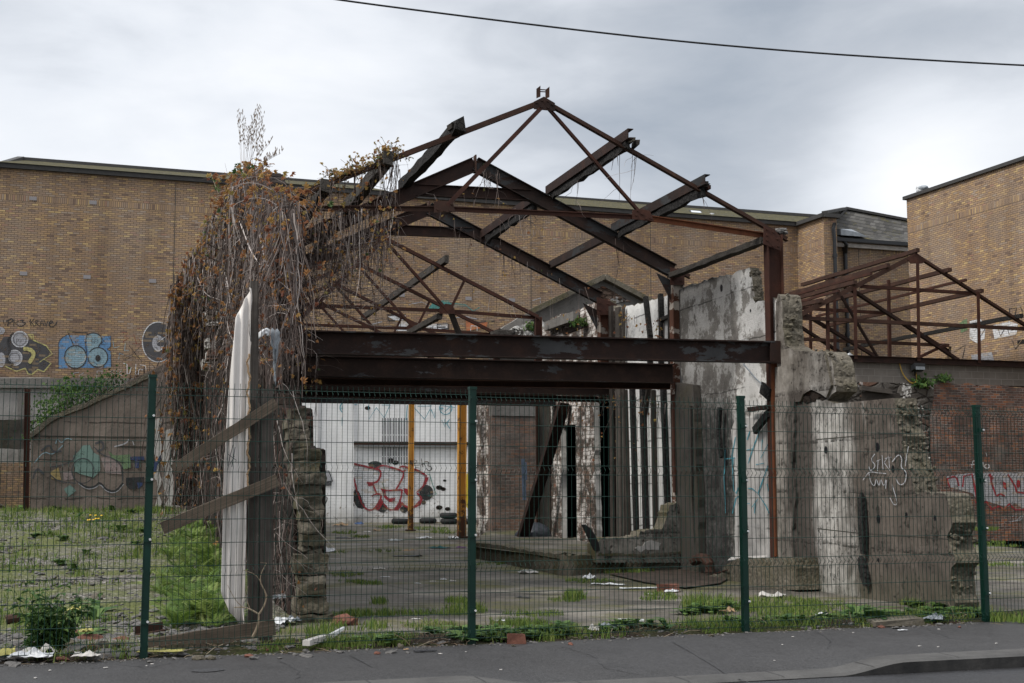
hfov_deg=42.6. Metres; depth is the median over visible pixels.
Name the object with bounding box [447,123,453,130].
timber stub
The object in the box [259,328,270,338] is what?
plastic bag
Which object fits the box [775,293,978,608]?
concrete wall
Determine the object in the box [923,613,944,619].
paper scrap
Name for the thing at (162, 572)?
fern
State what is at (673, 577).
tile floor
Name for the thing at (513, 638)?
brick
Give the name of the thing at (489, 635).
weed
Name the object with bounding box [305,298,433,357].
truss
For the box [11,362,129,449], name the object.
wall shrub
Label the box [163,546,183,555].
fern
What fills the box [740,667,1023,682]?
road
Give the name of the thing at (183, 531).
fern
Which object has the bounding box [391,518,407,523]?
tyre
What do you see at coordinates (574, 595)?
grass
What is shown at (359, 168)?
hanging vine
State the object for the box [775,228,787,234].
rubble clump
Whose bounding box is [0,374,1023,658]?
fence
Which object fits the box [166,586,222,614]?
fern
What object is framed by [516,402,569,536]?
leaning beam
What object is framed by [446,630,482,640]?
weed
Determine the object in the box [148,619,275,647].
wooden plank
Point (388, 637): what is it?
weed
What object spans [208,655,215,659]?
stone
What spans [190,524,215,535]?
fern
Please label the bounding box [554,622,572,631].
weed
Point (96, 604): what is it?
weed
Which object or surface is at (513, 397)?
steel rail
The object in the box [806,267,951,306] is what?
shed purlin
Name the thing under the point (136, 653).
stone
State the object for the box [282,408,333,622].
block pier
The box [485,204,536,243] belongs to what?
purlin
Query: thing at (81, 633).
weed
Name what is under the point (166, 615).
fern
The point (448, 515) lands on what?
tyre
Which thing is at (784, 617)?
weed
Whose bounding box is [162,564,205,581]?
fern
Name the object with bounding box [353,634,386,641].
weed
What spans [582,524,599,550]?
torn tyre
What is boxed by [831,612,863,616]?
weed
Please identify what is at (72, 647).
stone
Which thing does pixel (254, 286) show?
hoarding post
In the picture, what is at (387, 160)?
purlin
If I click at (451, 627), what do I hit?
weed
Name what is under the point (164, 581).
fern
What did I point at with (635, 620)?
weed
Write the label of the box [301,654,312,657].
stone
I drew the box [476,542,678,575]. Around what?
platform kerb
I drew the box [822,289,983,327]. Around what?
shed purlin
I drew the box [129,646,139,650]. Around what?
stone
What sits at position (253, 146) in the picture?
dry grass tuft
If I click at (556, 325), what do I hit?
broken parapet
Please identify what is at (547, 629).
weed
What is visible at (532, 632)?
weed
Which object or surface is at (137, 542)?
weed
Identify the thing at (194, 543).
fern
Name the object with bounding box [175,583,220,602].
fern
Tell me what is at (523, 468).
blue plank
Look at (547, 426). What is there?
charred pier
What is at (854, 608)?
weed
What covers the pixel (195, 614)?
fern
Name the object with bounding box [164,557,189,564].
fern
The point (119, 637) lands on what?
stone
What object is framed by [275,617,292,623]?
plastic bag
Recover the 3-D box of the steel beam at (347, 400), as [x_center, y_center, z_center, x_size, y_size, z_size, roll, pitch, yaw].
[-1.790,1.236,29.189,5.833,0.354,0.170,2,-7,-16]
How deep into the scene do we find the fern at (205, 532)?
26.20 m
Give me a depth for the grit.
12.51 m
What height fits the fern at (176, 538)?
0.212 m
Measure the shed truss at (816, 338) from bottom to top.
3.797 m
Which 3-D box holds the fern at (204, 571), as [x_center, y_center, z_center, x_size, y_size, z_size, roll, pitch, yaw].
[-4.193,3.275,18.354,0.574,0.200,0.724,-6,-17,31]
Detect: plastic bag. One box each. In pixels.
[7,647,54,657]
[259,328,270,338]
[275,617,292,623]
[286,615,301,622]
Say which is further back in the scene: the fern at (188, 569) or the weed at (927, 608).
the fern at (188, 569)
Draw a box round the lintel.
[860,386,891,393]
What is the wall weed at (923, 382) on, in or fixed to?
attached to the red brick wall at (982, 386)
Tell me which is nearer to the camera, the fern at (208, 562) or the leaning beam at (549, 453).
the fern at (208, 562)
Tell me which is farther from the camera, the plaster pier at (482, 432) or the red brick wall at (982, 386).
the red brick wall at (982, 386)
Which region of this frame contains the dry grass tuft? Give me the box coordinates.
[232,103,282,178]
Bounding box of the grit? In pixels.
[0,619,976,667]
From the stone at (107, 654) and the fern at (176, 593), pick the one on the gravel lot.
the fern at (176, 593)
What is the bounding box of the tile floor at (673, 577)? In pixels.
[608,569,725,587]
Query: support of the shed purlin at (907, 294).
attached to the shed truss at (816, 338)
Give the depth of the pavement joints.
11.53 m
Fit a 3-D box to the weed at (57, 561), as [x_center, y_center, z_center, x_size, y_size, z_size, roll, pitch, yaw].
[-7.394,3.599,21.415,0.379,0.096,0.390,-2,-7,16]
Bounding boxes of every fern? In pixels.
[137,575,181,590]
[149,598,185,614]
[150,583,173,594]
[150,595,168,601]
[151,567,177,578]
[151,573,181,587]
[151,604,198,616]
[154,615,191,627]
[155,591,214,611]
[156,606,199,624]
[156,610,197,625]
[157,548,184,558]
[161,534,181,544]
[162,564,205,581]
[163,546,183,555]
[163,577,197,588]
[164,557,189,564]
[164,584,206,593]
[165,560,206,578]
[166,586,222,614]
[166,587,184,601]
[167,529,187,537]
[169,555,218,576]
[170,537,204,548]
[171,581,219,602]
[172,553,195,562]
[173,526,217,538]
[174,549,193,557]
[174,608,224,622]
[175,526,192,538]
[175,555,201,566]
[175,575,211,585]
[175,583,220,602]
[175,584,221,608]
[177,569,220,592]
[177,599,220,615]
[181,535,216,544]
[181,598,224,617]
[182,541,218,554]
[182,549,220,564]
[183,582,220,600]
[184,527,216,537]
[185,572,247,592]
[186,610,231,626]
[188,613,205,623]
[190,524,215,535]
[190,556,221,568]
[193,547,221,562]
[193,566,218,581]
[194,540,221,555]
[195,553,216,564]
[197,613,234,626]
[200,579,220,590]
[203,613,235,625]
[221,607,275,620]
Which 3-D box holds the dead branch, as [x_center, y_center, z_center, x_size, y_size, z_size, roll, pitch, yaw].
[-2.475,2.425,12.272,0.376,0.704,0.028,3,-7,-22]
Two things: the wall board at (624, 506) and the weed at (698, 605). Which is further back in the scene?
the wall board at (624, 506)
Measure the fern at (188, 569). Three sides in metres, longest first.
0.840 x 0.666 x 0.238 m
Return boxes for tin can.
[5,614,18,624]
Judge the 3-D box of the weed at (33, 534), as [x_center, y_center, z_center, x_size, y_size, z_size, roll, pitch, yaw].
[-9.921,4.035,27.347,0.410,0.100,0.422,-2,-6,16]
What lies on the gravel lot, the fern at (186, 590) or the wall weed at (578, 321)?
the fern at (186, 590)
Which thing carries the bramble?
on the sloping wall at (96, 460)
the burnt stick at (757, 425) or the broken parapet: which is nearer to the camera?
the burnt stick at (757, 425)
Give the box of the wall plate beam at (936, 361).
[849,355,1023,367]
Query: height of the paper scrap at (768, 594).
0.076 m
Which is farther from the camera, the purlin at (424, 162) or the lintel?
the lintel
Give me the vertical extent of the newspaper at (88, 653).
0.050 m
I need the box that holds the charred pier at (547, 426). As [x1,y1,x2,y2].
[535,406,551,534]
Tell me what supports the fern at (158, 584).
on the gravel lot
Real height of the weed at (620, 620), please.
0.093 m
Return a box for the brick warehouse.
[0,156,911,507]
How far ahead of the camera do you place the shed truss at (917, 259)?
42.33 m
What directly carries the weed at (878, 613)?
on the soil strip at (236, 651)
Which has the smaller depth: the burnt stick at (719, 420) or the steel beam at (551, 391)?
the burnt stick at (719, 420)
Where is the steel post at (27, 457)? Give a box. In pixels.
[23,389,30,510]
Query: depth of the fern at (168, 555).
22.33 m
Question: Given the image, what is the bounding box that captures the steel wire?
[743,363,761,384]
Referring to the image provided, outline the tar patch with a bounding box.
[192,668,224,671]
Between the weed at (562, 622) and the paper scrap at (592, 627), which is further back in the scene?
the weed at (562, 622)
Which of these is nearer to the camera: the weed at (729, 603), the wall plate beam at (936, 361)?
the weed at (729, 603)
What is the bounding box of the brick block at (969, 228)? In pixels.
[902,156,1023,387]
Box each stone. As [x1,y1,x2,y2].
[4,661,13,664]
[8,662,20,666]
[56,656,69,660]
[59,643,85,652]
[65,638,75,644]
[77,634,102,639]
[86,656,100,660]
[90,592,104,598]
[95,641,113,648]
[95,648,121,658]
[113,636,128,639]
[128,651,139,656]
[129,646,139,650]
[177,652,188,655]
[192,655,205,659]
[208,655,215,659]
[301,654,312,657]
[385,650,396,653]
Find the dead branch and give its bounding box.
[227,562,266,638]
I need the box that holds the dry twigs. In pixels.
[12,602,1016,663]
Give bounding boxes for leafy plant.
[3,581,102,650]
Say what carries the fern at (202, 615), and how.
on the gravel lot
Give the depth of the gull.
50.93 m
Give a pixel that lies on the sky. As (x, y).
(148, 83)
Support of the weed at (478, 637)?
on the soil strip at (236, 651)
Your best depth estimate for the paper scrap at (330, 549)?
28.41 m
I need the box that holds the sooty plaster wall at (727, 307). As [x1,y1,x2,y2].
[679,268,776,573]
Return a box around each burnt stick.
[690,406,695,539]
[716,407,723,457]
[747,405,769,410]
[752,410,769,433]
[759,381,771,400]
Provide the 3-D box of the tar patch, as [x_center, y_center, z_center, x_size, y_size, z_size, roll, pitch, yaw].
[-2.519,2.725,10.883,0.262,0.007,0.168,0,-6,0]
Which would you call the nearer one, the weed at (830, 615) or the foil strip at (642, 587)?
the weed at (830, 615)
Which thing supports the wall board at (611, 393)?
on the raised floor at (556, 546)
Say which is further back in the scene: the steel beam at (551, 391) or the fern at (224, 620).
the steel beam at (551, 391)
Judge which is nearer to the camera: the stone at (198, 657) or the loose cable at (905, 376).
the stone at (198, 657)
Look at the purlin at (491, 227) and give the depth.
24.86 m
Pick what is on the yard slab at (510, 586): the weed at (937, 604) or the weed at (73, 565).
the weed at (937, 604)
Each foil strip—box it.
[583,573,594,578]
[591,583,624,584]
[620,587,653,588]
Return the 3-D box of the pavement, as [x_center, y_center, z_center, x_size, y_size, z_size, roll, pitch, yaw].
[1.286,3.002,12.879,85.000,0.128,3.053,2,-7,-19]
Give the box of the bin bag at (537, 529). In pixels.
[514,522,551,536]
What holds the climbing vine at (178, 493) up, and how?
attached to the stone side wall at (294, 367)
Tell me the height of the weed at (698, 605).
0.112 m
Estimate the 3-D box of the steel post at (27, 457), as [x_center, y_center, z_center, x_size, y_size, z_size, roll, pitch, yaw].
[-14.402,3.430,38.928,0.263,4.051,0.160,2,-7,-16]
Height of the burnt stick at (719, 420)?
0.834 m
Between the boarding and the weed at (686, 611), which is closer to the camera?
the weed at (686, 611)
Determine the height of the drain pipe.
0.307 m
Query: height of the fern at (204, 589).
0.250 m
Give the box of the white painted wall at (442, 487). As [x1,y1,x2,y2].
[302,403,476,522]
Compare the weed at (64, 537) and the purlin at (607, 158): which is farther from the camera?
the weed at (64, 537)
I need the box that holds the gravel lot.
[0,508,309,650]
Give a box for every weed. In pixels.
[25,533,40,536]
[48,559,70,564]
[57,535,73,540]
[67,599,122,609]
[68,563,82,569]
[71,627,107,632]
[72,630,103,636]
[80,549,96,553]
[88,605,120,619]
[115,525,127,531]
[130,541,142,543]
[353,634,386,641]
[374,634,402,643]
[422,626,445,633]
[442,625,476,632]
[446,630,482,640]
[476,634,488,640]
[481,628,516,633]
[481,629,499,638]
[487,634,503,640]
[488,623,509,632]
[493,625,526,632]
[498,629,519,639]
[523,321,542,331]
[525,629,545,638]
[539,628,556,633]
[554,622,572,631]
[555,620,571,625]
[568,315,588,327]
[606,618,633,625]
[626,618,644,623]
[640,619,656,625]
[650,617,679,628]
[670,608,702,614]
[687,602,703,612]
[702,605,725,613]
[719,601,738,607]
[719,615,737,623]
[757,615,770,623]
[769,613,797,618]
[773,615,792,622]
[788,615,811,622]
[819,613,837,617]
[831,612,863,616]
[839,604,870,614]
[847,606,895,618]
[855,607,886,618]
[908,600,925,605]
[910,372,939,388]
[916,606,937,611]
[928,602,943,610]
[933,372,953,382]
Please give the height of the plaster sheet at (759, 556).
0.129 m
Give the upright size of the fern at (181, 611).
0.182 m
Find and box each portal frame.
[305,155,689,501]
[306,200,616,398]
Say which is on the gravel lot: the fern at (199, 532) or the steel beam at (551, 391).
the fern at (199, 532)
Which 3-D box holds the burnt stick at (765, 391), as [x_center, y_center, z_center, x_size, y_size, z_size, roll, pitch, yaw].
[3.868,0.756,19.961,0.060,0.312,0.359,2,-7,-16]
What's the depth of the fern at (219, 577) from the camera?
17.02 m
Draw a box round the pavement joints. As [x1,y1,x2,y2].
[102,628,976,682]
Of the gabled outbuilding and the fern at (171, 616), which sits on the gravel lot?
the fern at (171, 616)
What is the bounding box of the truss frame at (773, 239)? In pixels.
[288,86,788,556]
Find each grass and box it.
[0,602,1008,662]
[302,524,1023,635]
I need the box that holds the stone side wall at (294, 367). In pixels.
[187,173,325,614]
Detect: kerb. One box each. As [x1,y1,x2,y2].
[318,649,1023,682]
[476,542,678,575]
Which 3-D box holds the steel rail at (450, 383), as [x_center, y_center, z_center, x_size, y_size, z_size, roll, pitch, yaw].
[-0.311,0.732,22.677,6.675,0.179,0.090,2,-7,-16]
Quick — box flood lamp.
[910,363,924,375]
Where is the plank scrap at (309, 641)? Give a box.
[302,635,329,645]
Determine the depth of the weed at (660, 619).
13.60 m
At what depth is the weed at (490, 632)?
12.83 m
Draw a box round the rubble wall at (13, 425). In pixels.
[0,419,35,508]
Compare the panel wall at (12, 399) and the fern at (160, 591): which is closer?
the fern at (160, 591)
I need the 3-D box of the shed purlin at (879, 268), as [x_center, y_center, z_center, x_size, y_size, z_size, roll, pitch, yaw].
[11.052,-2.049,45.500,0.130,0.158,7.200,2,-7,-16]
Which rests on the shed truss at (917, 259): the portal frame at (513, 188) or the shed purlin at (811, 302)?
the shed purlin at (811, 302)
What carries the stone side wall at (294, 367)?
on the gravel lot
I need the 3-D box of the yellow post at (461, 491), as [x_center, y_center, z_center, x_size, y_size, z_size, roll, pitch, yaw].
[-1.360,3.054,35.569,0.392,4.700,0.348,2,-7,-16]
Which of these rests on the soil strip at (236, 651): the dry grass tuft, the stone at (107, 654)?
the stone at (107, 654)
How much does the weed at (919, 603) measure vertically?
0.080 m
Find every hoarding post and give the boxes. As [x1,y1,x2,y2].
[247,400,253,622]
[249,281,258,621]
[258,389,273,642]
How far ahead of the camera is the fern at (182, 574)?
18.67 m
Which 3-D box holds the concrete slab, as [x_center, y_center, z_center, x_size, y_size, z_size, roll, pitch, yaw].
[4.154,3.044,14.242,0.649,0.101,0.234,2,-7,-20]
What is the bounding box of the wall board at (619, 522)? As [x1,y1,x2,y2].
[615,307,622,536]
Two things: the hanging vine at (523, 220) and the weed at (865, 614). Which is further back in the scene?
the hanging vine at (523, 220)
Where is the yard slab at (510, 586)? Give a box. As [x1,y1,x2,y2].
[116,522,1023,640]
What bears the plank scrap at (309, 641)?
on the soil strip at (236, 651)
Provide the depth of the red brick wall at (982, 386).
42.57 m
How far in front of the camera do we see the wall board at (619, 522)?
25.88 m
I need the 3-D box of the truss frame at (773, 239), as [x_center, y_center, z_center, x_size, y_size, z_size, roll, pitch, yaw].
[0.609,-0.120,18.926,7.703,7.354,0.330,2,-7,-16]
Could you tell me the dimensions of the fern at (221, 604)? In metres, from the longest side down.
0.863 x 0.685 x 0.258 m
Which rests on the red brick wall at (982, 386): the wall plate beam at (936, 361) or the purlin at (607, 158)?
the wall plate beam at (936, 361)
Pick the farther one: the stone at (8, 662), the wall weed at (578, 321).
the wall weed at (578, 321)
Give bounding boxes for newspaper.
[22,643,56,651]
[70,650,100,656]
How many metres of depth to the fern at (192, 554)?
20.84 m
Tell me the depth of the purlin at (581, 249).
25.18 m
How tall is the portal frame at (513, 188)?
6.966 m
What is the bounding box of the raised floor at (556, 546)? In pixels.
[476,530,587,557]
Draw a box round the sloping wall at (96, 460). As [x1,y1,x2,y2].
[30,365,185,509]
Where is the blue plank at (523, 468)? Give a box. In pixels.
[521,459,526,499]
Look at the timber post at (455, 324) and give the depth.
29.84 m
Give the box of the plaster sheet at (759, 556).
[728,555,766,559]
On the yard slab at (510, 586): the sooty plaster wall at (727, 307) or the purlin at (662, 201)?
the sooty plaster wall at (727, 307)
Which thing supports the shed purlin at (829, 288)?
on the shed truss at (917, 259)
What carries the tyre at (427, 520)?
on the yard slab at (510, 586)
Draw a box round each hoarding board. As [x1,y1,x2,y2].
[160,475,279,533]
[170,398,279,474]
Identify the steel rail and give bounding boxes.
[303,378,669,389]
[303,390,608,402]
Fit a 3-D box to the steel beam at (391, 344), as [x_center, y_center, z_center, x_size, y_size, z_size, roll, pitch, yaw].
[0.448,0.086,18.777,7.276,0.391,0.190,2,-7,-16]
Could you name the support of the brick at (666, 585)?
on the yard slab at (510, 586)
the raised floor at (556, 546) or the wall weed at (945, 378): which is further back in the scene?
the wall weed at (945, 378)
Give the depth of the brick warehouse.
50.20 m
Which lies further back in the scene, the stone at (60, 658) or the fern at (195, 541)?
the fern at (195, 541)
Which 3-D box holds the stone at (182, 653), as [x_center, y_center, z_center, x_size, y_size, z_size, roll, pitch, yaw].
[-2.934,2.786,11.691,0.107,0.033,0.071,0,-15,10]
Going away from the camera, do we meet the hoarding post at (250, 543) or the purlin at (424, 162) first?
the hoarding post at (250, 543)
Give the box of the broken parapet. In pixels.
[542,300,621,399]
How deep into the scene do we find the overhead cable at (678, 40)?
11.50 m
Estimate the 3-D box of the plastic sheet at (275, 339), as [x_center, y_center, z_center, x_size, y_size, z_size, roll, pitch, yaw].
[-2.355,0.156,13.037,0.112,0.587,0.049,2,-7,-20]
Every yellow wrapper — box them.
[0,646,15,655]
[136,648,184,651]
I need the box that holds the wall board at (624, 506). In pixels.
[622,306,625,535]
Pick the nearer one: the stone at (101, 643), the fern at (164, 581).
the stone at (101, 643)
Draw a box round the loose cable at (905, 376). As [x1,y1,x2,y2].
[899,363,916,383]
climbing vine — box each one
[169,253,200,505]
[179,157,339,619]
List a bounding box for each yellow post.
[405,404,415,530]
[454,405,467,537]
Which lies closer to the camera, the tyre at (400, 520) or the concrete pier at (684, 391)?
the concrete pier at (684, 391)
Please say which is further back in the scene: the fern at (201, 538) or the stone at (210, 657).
the fern at (201, 538)
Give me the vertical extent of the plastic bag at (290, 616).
0.078 m
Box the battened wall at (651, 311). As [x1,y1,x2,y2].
[624,293,671,534]
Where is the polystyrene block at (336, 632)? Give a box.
[329,627,344,638]
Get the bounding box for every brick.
[507,633,525,643]
[656,583,678,591]
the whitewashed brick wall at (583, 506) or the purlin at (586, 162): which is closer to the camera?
the purlin at (586, 162)
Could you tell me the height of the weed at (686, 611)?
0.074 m
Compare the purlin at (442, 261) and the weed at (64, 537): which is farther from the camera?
the purlin at (442, 261)
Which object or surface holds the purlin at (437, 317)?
attached to the truss at (446, 309)
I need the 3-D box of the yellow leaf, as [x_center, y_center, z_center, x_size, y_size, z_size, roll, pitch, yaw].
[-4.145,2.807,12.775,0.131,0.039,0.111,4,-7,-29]
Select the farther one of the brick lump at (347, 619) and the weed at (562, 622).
the brick lump at (347, 619)
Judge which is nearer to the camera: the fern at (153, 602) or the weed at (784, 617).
the weed at (784, 617)
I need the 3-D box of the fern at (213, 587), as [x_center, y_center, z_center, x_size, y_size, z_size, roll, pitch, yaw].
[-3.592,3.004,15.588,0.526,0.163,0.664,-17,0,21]
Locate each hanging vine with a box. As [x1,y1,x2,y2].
[297,137,413,305]
[300,193,473,425]
[403,150,711,333]
[557,305,664,481]
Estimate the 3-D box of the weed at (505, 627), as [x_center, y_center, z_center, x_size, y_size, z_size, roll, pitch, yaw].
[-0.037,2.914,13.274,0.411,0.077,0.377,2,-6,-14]
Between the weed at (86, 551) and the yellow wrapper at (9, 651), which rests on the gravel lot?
the weed at (86, 551)
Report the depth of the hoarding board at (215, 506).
12.40 m
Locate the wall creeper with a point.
(177, 303)
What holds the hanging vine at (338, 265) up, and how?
attached to the stone side wall at (294, 367)
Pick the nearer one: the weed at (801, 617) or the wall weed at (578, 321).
the weed at (801, 617)
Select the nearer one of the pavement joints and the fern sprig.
the pavement joints
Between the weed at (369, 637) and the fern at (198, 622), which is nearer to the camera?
the weed at (369, 637)
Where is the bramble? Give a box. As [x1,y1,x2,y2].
[77,361,158,400]
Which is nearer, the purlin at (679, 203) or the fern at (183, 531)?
the purlin at (679, 203)
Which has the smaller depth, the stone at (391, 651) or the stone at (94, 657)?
the stone at (94, 657)
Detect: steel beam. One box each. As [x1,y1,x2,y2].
[300,330,775,363]
[302,390,555,405]
[303,355,674,383]
[303,377,608,395]
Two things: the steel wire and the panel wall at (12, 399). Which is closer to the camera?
the steel wire
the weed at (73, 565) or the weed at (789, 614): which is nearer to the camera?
the weed at (789, 614)
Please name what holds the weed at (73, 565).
on the gravel lot
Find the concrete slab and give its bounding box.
[866,615,924,626]
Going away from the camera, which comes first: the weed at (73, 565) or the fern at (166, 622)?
the fern at (166, 622)
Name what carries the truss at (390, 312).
attached to the stone side wall at (294, 367)
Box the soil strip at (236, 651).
[0,609,1023,663]
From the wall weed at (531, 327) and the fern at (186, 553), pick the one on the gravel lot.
the fern at (186, 553)
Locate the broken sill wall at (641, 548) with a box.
[587,502,680,562]
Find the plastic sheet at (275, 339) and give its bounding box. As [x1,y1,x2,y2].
[270,328,279,386]
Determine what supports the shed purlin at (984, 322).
attached to the shed truss at (917, 259)
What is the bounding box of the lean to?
[566,402,615,536]
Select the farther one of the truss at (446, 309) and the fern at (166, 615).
the truss at (446, 309)
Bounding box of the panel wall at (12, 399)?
[0,378,133,462]
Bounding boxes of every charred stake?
[857,556,869,585]
[858,492,867,553]
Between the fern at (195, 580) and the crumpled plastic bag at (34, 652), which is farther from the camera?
the fern at (195, 580)
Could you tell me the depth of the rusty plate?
13.07 m
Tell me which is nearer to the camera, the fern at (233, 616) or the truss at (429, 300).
the fern at (233, 616)
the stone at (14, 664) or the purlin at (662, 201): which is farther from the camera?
the purlin at (662, 201)
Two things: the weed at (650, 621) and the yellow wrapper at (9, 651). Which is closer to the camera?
the yellow wrapper at (9, 651)
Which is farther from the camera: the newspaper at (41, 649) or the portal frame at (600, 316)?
the portal frame at (600, 316)
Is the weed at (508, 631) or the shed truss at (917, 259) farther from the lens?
the shed truss at (917, 259)
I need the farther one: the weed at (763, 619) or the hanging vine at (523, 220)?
the hanging vine at (523, 220)
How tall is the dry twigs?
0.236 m
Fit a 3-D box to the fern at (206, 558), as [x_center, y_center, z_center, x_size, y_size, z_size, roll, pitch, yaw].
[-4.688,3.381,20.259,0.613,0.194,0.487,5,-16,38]
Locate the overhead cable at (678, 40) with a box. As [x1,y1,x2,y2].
[337,0,1023,65]
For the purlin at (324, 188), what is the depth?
18.29 m
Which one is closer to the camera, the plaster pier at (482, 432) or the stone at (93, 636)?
the stone at (93, 636)
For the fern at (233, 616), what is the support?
on the gravel lot
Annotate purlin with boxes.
[306,178,330,224]
[312,151,393,252]
[362,255,448,319]
[398,116,465,188]
[406,313,442,331]
[480,201,531,237]
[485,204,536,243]
[545,128,633,194]
[549,141,629,200]
[549,237,603,267]
[611,174,709,231]
[618,187,705,237]
[667,237,762,277]
[784,263,889,294]
[791,272,872,294]
[798,280,856,298]
[800,248,919,286]
[801,289,839,301]
[801,298,823,306]
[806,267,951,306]
[816,279,966,316]
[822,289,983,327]
[843,314,1023,350]
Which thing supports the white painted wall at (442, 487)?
on the yard slab at (510, 586)
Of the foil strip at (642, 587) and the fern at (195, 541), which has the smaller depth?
the foil strip at (642, 587)
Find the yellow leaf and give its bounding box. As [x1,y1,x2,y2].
[79,628,93,631]
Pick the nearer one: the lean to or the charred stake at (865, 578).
the charred stake at (865, 578)
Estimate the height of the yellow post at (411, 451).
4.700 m
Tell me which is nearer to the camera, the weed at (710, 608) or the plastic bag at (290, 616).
the plastic bag at (290, 616)
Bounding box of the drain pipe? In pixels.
[689,553,714,572]
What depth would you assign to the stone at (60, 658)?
11.32 m
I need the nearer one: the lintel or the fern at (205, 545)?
the fern at (205, 545)
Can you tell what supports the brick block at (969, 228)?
on the ground at (1017, 543)
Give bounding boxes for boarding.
[861,391,899,400]
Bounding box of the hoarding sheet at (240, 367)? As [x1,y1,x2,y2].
[221,287,252,623]
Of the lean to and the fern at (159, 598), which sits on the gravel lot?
the fern at (159, 598)
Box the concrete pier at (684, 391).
[670,382,705,571]
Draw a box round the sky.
[0,0,1023,217]
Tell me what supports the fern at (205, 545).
on the gravel lot
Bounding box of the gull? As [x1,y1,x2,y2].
[916,185,927,191]
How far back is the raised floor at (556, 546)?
27.20 m
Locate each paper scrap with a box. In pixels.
[326,547,334,551]
[587,624,600,630]
[719,607,736,611]
[759,591,785,596]
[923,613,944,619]
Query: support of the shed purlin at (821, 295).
attached to the shed truss at (917, 259)
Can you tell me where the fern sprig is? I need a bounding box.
[211,174,219,193]
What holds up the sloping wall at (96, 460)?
on the gravel lot
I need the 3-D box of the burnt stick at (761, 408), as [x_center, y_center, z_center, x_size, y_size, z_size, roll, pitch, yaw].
[3.798,1.026,20.168,0.060,0.070,0.681,2,-7,-16]
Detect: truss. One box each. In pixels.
[205,260,499,359]
[217,234,541,360]
[305,281,465,358]
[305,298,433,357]
[802,253,1023,362]
[802,277,948,356]
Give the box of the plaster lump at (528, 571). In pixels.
[518,569,538,572]
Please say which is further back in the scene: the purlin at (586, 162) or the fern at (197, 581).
the purlin at (586, 162)
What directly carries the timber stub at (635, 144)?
attached to the truss frame at (773, 239)
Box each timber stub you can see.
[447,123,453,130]
[631,140,639,148]
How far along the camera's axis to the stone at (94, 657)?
11.40 m
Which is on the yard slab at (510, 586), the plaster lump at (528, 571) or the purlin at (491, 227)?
the plaster lump at (528, 571)
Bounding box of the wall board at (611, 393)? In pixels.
[608,305,614,536]
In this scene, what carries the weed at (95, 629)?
on the gravel lot
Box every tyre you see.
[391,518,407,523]
[420,518,436,523]
[440,513,456,517]
[440,518,456,523]
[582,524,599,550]
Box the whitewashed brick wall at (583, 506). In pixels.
[551,395,601,541]
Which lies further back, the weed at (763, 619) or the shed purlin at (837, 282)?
the shed purlin at (837, 282)
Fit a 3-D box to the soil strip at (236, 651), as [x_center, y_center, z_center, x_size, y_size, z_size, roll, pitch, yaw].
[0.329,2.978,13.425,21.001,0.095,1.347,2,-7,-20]
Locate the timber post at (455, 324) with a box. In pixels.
[448,314,461,333]
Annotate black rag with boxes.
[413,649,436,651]
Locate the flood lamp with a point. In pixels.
(916, 367)
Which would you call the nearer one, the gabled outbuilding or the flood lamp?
the gabled outbuilding
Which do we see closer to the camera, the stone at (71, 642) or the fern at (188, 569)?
the stone at (71, 642)
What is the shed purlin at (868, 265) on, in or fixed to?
attached to the shed truss at (917, 259)
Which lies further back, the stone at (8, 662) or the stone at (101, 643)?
the stone at (101, 643)
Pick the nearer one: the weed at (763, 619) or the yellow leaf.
the yellow leaf
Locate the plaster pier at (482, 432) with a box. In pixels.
[476,405,487,536]
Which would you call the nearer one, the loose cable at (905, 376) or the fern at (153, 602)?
the fern at (153, 602)
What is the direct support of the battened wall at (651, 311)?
on the yard slab at (510, 586)
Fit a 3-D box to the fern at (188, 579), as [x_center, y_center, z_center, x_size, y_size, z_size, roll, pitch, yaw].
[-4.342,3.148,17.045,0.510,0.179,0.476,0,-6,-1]
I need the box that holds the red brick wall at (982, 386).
[849,362,1023,540]
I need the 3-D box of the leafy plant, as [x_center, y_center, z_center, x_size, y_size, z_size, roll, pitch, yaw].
[-4.132,2.475,11.796,0.844,0.635,0.567,2,-6,-16]
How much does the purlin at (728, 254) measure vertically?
0.113 m
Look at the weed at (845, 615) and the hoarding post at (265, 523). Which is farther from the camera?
the weed at (845, 615)
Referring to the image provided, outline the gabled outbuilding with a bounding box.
[488,274,653,530]
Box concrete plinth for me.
[709,557,820,589]
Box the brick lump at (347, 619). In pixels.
[330,613,357,624]
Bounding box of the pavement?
[0,621,1023,682]
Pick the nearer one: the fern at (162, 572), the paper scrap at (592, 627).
the paper scrap at (592, 627)
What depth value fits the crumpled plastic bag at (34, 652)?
11.25 m
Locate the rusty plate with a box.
[134,622,167,634]
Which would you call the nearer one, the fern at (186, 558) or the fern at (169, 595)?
the fern at (169, 595)
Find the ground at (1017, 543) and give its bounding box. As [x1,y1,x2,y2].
[972,541,1023,548]
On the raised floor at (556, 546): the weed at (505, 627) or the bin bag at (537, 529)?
the bin bag at (537, 529)

